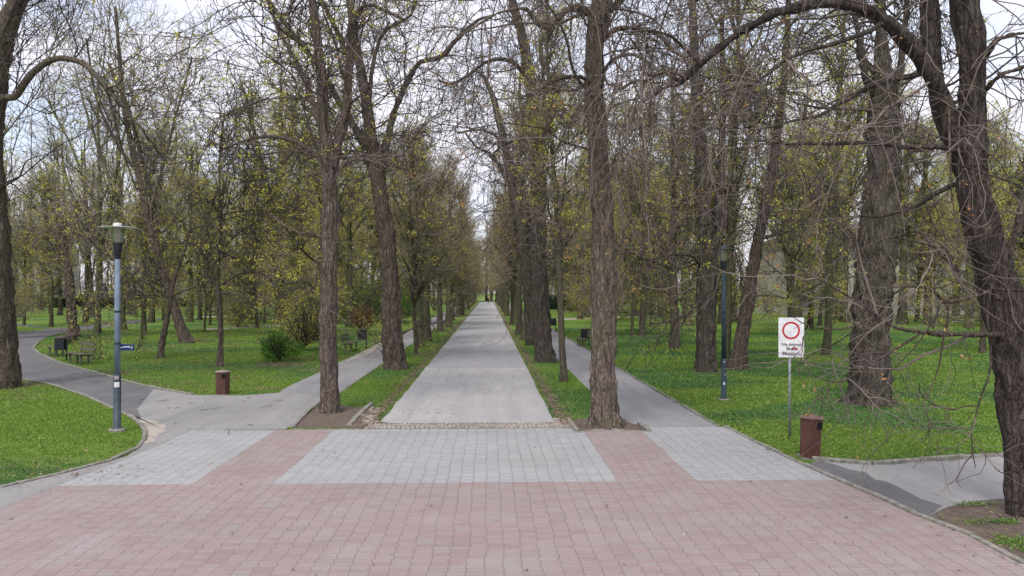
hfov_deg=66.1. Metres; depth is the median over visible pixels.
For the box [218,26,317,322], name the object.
woodland tree
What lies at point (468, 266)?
avenue tree
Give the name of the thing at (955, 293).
woodland tree
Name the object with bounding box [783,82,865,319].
woodland tree
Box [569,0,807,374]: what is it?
double trunk tree
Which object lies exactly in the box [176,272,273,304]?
brick house
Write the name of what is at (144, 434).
kerb
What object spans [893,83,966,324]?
woodland tree
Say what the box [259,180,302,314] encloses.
woodland tree
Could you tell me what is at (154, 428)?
worn sand
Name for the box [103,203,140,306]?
woodland tree
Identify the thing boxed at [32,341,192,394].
kerb
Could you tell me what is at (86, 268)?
woodland tree
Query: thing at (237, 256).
woodland tree
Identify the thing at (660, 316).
woodland tree
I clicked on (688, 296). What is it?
woodland tree
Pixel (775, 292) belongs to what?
long building
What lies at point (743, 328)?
slanting tree
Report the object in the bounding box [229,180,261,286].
woodland tree
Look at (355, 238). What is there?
woodland tree
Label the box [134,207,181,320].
woodland tree
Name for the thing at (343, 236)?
woodland tree
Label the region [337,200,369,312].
woodland tree
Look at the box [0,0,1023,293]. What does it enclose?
sky
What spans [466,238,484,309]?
avenue tree
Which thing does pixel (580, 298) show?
woodland tree
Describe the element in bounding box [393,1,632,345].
avenue tree
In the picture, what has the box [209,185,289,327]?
young tree
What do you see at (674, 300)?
woodland tree
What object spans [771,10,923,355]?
woodland tree
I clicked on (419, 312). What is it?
avenue tree
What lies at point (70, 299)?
tree
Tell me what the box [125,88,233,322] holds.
woodland tree
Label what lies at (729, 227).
woodland tree
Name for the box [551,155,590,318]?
woodland tree
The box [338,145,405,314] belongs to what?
woodland tree
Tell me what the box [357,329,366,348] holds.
dark litter bin
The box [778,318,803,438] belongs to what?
warning sign
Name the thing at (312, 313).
leafy thicket
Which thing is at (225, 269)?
woodland tree
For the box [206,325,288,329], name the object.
path
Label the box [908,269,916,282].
window
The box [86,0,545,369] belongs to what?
avenue tree
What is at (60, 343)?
dark litter bin
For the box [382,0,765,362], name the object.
avenue tree
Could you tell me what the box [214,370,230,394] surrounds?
litter bin
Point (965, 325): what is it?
woodland tree
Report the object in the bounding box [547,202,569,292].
woodland tree
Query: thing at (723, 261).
street lamp
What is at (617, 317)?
path
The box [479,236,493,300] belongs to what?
woodland tree
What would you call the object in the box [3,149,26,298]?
woodland tree
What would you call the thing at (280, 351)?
green bush
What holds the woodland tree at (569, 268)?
on the ground at (198, 326)
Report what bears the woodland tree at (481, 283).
on the ground at (198, 326)
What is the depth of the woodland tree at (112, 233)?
140.45 m
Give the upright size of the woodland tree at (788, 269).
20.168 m
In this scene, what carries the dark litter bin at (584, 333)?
on the ground at (198, 326)
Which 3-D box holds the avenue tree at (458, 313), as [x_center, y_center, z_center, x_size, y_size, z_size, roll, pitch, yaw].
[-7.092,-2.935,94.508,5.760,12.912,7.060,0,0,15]
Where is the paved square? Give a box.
[0,427,1023,575]
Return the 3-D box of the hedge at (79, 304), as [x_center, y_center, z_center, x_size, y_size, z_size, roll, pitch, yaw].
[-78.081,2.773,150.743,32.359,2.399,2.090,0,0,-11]
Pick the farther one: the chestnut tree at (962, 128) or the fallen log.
the fallen log
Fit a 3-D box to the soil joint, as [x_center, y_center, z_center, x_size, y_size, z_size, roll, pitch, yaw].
[-1.089,3.072,17.861,5.020,0.001,1.357,0,0,-2]
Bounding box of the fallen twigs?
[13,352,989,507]
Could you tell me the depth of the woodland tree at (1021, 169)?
60.60 m
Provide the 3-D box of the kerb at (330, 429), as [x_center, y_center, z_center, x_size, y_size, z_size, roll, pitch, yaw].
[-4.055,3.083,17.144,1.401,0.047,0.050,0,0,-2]
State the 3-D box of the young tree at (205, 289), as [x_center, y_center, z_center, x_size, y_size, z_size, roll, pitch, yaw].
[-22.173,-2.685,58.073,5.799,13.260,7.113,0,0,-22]
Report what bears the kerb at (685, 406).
on the ground at (198, 326)
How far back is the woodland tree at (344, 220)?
97.66 m
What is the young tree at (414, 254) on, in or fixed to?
on the ground at (198, 326)
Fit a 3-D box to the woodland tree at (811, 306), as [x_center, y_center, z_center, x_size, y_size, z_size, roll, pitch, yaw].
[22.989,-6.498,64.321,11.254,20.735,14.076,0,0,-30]
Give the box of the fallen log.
[58,332,77,340]
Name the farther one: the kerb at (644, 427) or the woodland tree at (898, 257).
the woodland tree at (898, 257)
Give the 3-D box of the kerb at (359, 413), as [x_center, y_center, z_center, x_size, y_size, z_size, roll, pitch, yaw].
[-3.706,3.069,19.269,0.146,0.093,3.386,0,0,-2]
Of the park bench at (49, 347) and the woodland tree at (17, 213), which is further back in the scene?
the woodland tree at (17, 213)
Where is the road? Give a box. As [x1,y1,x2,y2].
[381,302,553,422]
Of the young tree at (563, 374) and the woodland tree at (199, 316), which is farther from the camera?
the woodland tree at (199, 316)
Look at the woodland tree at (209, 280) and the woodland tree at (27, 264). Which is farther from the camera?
the woodland tree at (27, 264)
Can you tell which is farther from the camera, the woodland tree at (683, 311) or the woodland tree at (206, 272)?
the woodland tree at (206, 272)
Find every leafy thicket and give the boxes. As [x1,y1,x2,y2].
[287,294,355,319]
[339,278,422,321]
[340,278,376,317]
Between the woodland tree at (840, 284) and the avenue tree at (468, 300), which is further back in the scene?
the avenue tree at (468, 300)
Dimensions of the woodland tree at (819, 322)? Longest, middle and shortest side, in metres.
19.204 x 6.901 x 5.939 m
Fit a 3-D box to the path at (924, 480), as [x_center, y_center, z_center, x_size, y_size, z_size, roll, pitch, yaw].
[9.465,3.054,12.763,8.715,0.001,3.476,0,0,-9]
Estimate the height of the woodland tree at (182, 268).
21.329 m
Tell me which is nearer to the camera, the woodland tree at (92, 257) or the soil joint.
the soil joint
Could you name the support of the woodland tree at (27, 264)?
on the ground at (198, 326)
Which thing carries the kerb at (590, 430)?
on the ground at (198, 326)
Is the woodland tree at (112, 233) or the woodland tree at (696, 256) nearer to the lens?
the woodland tree at (696, 256)
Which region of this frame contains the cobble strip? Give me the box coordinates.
[361,407,570,428]
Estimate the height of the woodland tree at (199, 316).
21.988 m
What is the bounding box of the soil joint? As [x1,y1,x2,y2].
[357,420,572,428]
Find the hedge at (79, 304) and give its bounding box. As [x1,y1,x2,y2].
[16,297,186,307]
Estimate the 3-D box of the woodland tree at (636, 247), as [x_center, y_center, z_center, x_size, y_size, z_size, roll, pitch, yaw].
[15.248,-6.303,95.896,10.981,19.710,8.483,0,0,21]
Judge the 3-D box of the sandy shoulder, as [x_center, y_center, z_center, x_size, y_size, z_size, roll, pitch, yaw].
[-7.570,3.233,52.098,0.859,0.001,37.678,0,0,-2]
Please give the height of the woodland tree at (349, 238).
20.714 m
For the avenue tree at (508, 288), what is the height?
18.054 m
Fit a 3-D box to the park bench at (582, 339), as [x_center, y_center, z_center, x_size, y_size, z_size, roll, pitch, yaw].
[3.905,2.765,43.423,0.630,0.894,1.700,0,0,-2]
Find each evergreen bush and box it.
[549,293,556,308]
[554,297,587,310]
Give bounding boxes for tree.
[0,0,231,388]
[3,54,60,221]
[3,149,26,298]
[4,0,239,343]
[4,143,24,316]
[6,186,48,323]
[7,187,20,217]
[7,192,63,324]
[9,178,28,306]
[10,116,223,360]
[11,177,49,309]
[12,155,85,326]
[17,218,36,304]
[19,131,109,251]
[20,192,39,307]
[22,192,90,300]
[23,239,64,313]
[25,32,148,333]
[28,179,102,336]
[29,181,70,309]
[30,111,114,317]
[32,116,94,314]
[37,112,122,322]
[45,127,138,314]
[54,0,530,413]
[63,32,202,329]
[67,188,112,277]
[84,107,200,333]
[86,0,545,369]
[91,210,113,307]
[101,181,128,279]
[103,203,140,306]
[124,168,165,310]
[124,236,156,318]
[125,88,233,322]
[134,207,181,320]
[136,42,321,366]
[149,120,235,321]
[154,117,235,319]
[163,160,195,314]
[169,165,251,332]
[175,184,264,324]
[176,225,246,313]
[179,171,211,293]
[181,208,235,312]
[200,123,296,319]
[200,213,224,313]
[206,220,246,320]
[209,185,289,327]
[212,203,259,309]
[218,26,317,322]
[227,191,291,322]
[229,11,405,340]
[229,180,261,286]
[256,118,347,332]
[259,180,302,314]
[270,0,936,429]
[273,201,361,319]
[283,111,402,326]
[283,175,303,313]
[298,162,355,317]
[299,179,317,319]
[314,169,362,246]
[316,160,369,278]
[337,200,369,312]
[338,137,451,325]
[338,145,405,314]
[340,160,369,281]
[349,119,482,358]
[352,221,379,284]
[362,123,444,315]
[369,108,459,347]
[369,108,481,341]
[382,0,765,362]
[391,147,446,290]
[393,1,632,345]
[398,252,435,317]
[406,162,482,331]
[430,266,437,310]
[432,215,481,323]
[433,251,472,316]
[434,139,483,326]
[452,175,475,319]
[458,239,486,314]
[463,224,477,312]
[464,216,483,310]
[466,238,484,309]
[470,259,483,305]
[472,239,487,304]
[473,152,523,324]
[474,265,485,302]
[475,179,552,325]
[476,252,488,299]
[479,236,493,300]
[479,239,492,301]
[480,207,503,310]
[481,240,501,308]
[483,72,567,340]
[483,89,557,334]
[483,244,496,300]
[483,248,510,294]
[485,197,520,315]
[487,184,509,310]
[487,240,503,312]
[488,258,498,304]
[489,0,630,382]
[495,253,522,293]
[546,158,588,314]
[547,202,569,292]
[548,174,586,308]
[549,177,660,319]
[549,194,591,304]
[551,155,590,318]
[557,0,1023,517]
[560,94,628,287]
[561,217,573,311]
[563,77,721,335]
[564,218,590,315]
[567,130,692,336]
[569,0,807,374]
[583,28,763,348]
[610,155,666,315]
[619,178,694,316]
[619,221,668,326]
[621,137,697,322]
[627,167,669,317]
[638,99,716,325]
[639,0,816,367]
[641,92,690,317]
[654,0,1023,408]
[656,245,680,315]
[657,0,947,370]
[663,105,762,292]
[676,54,766,321]
[678,151,748,301]
[678,158,750,323]
[687,137,740,312]
[718,116,855,335]
[727,75,826,317]
[749,73,862,328]
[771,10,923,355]
[772,65,844,317]
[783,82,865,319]
[801,235,851,323]
[804,117,863,324]
[807,89,867,321]
[850,88,932,318]
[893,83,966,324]
[896,96,1023,353]
[897,109,952,320]
[900,110,976,324]
[902,92,1022,328]
[909,112,1019,318]
[928,170,954,223]
[957,130,1023,321]
[964,122,1022,274]
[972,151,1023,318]
[1008,98,1023,201]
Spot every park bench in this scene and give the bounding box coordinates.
[46,336,68,356]
[66,342,95,364]
[340,333,358,351]
[575,331,589,346]
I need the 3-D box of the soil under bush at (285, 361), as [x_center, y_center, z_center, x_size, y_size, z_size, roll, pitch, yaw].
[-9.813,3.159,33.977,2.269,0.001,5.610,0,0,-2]
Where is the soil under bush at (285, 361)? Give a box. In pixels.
[258,356,314,366]
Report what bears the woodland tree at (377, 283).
on the ground at (198, 326)
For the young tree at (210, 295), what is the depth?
70.93 m
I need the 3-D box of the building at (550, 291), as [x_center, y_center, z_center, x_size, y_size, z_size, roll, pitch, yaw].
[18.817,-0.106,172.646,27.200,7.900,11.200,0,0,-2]
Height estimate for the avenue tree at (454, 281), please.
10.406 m
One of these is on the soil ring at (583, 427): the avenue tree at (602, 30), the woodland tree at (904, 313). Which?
the avenue tree at (602, 30)
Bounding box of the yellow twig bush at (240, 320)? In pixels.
[211,295,264,326]
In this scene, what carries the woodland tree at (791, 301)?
on the ground at (198, 326)
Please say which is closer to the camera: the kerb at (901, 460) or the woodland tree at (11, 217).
the kerb at (901, 460)
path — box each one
[17,318,171,424]
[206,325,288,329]
[556,312,753,319]
[816,456,1004,515]
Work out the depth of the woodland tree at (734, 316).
78.13 m
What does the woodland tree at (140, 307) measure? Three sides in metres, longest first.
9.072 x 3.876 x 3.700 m
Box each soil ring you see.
[22,382,38,385]
[573,419,644,431]
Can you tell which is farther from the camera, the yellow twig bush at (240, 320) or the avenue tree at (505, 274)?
the avenue tree at (505, 274)
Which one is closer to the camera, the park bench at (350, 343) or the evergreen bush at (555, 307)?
the park bench at (350, 343)
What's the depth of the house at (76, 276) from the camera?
165.38 m
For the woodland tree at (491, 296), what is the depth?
244.54 m
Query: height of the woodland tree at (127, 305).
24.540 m
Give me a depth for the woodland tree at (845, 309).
77.90 m
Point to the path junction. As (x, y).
(235, 412)
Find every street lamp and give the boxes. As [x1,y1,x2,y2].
[99,223,135,432]
[711,246,736,401]
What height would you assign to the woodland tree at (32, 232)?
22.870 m
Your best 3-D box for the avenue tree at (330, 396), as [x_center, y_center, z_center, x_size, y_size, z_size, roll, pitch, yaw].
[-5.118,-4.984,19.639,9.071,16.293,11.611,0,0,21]
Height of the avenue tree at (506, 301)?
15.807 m
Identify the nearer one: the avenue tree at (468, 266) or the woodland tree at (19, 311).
the woodland tree at (19, 311)
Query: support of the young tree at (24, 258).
on the ground at (198, 326)
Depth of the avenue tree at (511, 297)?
72.13 m
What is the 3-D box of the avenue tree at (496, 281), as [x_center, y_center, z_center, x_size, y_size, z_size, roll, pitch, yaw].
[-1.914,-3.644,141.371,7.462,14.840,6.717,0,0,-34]
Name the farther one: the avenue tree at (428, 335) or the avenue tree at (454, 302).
the avenue tree at (454, 302)
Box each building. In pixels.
[549,281,656,305]
[757,229,980,315]
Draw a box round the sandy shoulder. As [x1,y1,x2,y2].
[347,330,412,361]
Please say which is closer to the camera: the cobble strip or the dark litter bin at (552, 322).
the cobble strip
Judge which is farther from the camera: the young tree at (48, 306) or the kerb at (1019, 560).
the young tree at (48, 306)
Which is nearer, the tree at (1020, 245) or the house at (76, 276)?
the tree at (1020, 245)
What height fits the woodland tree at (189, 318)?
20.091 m
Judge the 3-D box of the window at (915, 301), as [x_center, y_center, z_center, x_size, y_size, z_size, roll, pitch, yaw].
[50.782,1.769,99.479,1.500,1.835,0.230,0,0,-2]
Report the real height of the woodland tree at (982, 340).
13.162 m
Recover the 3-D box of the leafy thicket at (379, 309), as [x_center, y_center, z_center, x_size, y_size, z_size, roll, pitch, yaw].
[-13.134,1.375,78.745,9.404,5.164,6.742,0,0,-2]
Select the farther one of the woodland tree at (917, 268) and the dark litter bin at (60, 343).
the woodland tree at (917, 268)
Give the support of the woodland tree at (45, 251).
on the ground at (198, 326)
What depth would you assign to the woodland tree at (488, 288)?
246.90 m
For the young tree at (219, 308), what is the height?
13.812 m
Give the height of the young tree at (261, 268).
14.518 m
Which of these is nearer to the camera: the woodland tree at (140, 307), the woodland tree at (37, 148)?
the woodland tree at (140, 307)
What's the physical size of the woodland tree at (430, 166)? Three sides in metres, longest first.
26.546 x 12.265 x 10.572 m
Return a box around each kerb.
[0,379,146,487]
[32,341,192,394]
[290,402,318,427]
[295,428,357,429]
[340,343,411,392]
[346,402,372,424]
[551,328,719,426]
[568,420,578,431]
[578,428,603,432]
[637,422,650,431]
[724,425,1023,563]
[812,452,1002,464]
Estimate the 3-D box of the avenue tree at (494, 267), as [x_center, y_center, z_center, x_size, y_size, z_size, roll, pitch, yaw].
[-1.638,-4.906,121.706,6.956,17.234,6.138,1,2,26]
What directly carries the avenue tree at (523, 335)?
on the ground at (198, 326)
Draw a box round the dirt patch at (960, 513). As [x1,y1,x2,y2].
[929,499,1023,558]
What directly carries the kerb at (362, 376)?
on the ground at (198, 326)
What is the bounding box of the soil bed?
[293,405,374,427]
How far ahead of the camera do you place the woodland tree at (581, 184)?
62.53 m
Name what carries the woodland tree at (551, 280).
on the ground at (198, 326)
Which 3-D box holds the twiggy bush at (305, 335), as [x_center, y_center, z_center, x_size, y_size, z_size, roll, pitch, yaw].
[-10.490,1.270,40.102,4.451,3.881,5.276,0,0,25]
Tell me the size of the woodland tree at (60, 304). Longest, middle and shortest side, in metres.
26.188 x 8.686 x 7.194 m
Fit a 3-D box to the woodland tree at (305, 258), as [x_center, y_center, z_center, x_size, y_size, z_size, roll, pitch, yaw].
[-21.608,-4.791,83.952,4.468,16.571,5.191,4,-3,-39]
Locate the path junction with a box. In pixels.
[0,389,319,507]
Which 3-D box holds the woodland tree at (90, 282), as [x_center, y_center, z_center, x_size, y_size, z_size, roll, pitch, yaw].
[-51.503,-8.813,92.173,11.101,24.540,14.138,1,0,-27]
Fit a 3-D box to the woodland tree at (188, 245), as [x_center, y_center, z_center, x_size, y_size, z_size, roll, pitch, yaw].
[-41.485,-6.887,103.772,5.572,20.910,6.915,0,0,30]
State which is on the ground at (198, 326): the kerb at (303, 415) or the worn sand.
the kerb at (303, 415)
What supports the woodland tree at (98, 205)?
on the ground at (198, 326)
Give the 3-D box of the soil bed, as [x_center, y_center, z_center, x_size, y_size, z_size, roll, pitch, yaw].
[-4.197,3.077,19.087,1.942,0.001,3.714,0,0,-2]
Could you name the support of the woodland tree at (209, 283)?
on the ground at (198, 326)
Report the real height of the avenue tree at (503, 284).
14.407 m
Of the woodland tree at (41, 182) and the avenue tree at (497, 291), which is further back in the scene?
the avenue tree at (497, 291)
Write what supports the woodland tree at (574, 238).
on the ground at (198, 326)
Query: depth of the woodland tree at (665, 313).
75.00 m
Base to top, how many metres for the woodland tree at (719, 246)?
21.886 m
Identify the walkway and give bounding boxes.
[284,304,465,394]
[509,304,716,426]
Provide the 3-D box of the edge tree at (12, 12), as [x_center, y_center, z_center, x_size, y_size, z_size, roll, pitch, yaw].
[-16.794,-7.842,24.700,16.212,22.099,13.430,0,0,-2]
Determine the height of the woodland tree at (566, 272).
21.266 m
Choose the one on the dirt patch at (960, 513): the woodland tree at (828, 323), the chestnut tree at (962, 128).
the chestnut tree at (962, 128)
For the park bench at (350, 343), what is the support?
on the ground at (198, 326)
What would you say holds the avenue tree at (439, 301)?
on the ground at (198, 326)
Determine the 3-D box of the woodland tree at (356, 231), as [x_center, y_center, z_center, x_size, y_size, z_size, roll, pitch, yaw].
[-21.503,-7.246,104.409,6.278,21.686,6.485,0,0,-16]
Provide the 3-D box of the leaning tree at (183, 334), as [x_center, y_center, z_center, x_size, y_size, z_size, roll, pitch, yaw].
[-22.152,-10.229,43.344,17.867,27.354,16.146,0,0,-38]
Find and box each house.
[12,251,78,297]
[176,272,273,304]
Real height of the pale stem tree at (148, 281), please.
11.808 m
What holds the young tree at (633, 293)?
on the ground at (198, 326)
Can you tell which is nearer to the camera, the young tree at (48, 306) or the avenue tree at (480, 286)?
the young tree at (48, 306)
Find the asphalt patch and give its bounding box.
[810,461,940,514]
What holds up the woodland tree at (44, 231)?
on the ground at (198, 326)
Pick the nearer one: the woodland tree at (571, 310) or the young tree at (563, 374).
the young tree at (563, 374)
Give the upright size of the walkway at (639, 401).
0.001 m
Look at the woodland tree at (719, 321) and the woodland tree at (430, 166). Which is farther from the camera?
the woodland tree at (430, 166)
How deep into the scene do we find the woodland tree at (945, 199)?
130.81 m
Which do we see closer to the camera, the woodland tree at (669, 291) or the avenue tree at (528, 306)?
the avenue tree at (528, 306)
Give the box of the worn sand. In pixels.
[130,414,166,443]
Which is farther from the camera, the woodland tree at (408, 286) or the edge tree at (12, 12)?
the woodland tree at (408, 286)
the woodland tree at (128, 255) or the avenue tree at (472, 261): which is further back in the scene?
the woodland tree at (128, 255)
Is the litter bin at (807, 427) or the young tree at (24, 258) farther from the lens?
the young tree at (24, 258)
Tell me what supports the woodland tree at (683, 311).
on the ground at (198, 326)
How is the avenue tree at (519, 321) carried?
on the ground at (198, 326)
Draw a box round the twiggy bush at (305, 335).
[263,284,360,349]
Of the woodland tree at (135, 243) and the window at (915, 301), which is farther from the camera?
the woodland tree at (135, 243)
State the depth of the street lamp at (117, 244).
16.81 m
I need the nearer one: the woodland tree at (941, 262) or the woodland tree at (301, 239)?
the woodland tree at (301, 239)
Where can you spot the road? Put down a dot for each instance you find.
(508, 370)
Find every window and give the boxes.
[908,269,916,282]
[908,295,916,308]
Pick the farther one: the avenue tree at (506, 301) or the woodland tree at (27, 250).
the woodland tree at (27, 250)
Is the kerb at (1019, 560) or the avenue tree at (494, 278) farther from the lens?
the avenue tree at (494, 278)
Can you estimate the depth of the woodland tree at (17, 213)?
143.42 m
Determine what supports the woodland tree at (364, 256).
on the ground at (198, 326)
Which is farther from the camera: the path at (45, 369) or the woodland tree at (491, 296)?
the woodland tree at (491, 296)
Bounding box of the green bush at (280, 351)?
[256,320,306,362]
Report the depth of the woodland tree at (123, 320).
62.60 m
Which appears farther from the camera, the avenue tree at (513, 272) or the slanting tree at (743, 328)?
the avenue tree at (513, 272)
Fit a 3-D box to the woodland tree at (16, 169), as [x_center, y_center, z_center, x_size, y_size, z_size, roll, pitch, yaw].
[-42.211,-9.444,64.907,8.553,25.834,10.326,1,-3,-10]
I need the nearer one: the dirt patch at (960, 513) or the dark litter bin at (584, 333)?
the dirt patch at (960, 513)
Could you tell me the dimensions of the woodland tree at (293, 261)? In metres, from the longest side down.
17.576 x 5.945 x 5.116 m
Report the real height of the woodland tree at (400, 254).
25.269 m
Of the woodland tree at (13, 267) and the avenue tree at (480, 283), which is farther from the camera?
the avenue tree at (480, 283)
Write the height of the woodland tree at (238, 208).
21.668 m
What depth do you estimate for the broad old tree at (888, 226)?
20.73 m
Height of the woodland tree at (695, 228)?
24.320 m
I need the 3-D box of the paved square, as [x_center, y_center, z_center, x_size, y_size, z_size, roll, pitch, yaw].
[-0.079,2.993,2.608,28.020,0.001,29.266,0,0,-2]
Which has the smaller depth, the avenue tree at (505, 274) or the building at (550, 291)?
the avenue tree at (505, 274)
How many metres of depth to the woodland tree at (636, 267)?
83.89 m
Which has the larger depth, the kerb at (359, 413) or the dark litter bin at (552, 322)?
the dark litter bin at (552, 322)
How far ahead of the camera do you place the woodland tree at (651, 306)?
67.01 m
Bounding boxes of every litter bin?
[54,337,67,359]
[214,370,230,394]
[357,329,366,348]
[550,319,555,325]
[580,328,588,345]
[796,414,824,459]
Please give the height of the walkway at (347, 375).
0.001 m
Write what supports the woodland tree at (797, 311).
on the ground at (198, 326)
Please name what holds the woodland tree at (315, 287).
on the ground at (198, 326)
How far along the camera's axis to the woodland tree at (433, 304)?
125.93 m
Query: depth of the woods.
179.03 m
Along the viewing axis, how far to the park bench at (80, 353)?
32.63 m
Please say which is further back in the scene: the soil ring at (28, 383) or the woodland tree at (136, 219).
the woodland tree at (136, 219)
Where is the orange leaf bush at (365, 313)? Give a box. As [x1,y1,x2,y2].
[337,288,381,330]
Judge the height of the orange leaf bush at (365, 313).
3.730 m
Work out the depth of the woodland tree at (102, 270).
142.20 m
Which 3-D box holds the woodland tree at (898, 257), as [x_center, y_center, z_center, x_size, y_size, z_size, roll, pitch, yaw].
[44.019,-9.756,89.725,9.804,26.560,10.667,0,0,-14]
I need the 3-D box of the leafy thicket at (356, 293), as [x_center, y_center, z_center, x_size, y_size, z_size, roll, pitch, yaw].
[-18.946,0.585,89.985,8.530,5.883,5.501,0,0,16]
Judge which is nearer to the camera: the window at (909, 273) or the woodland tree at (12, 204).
the window at (909, 273)
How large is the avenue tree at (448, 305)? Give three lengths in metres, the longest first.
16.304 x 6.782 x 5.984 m
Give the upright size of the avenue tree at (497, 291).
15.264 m
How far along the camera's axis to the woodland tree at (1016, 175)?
68.50 m
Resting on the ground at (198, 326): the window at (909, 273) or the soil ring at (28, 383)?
the soil ring at (28, 383)
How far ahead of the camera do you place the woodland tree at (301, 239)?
57.09 m
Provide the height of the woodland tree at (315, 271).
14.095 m
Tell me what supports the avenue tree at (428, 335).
on the ground at (198, 326)
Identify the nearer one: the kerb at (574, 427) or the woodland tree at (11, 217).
the kerb at (574, 427)
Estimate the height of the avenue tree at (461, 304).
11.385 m
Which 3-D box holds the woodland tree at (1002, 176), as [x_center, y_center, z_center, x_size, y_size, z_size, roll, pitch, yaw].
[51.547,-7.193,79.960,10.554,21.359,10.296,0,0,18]
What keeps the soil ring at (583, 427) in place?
on the ground at (198, 326)
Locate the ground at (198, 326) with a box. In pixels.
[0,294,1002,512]
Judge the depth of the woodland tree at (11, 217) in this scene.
91.43 m
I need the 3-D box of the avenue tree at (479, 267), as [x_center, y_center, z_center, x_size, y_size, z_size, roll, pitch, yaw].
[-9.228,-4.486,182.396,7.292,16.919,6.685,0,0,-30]
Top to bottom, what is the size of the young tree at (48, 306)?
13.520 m
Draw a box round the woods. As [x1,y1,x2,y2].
[13,215,855,305]
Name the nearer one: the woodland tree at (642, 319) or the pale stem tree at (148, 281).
the pale stem tree at (148, 281)

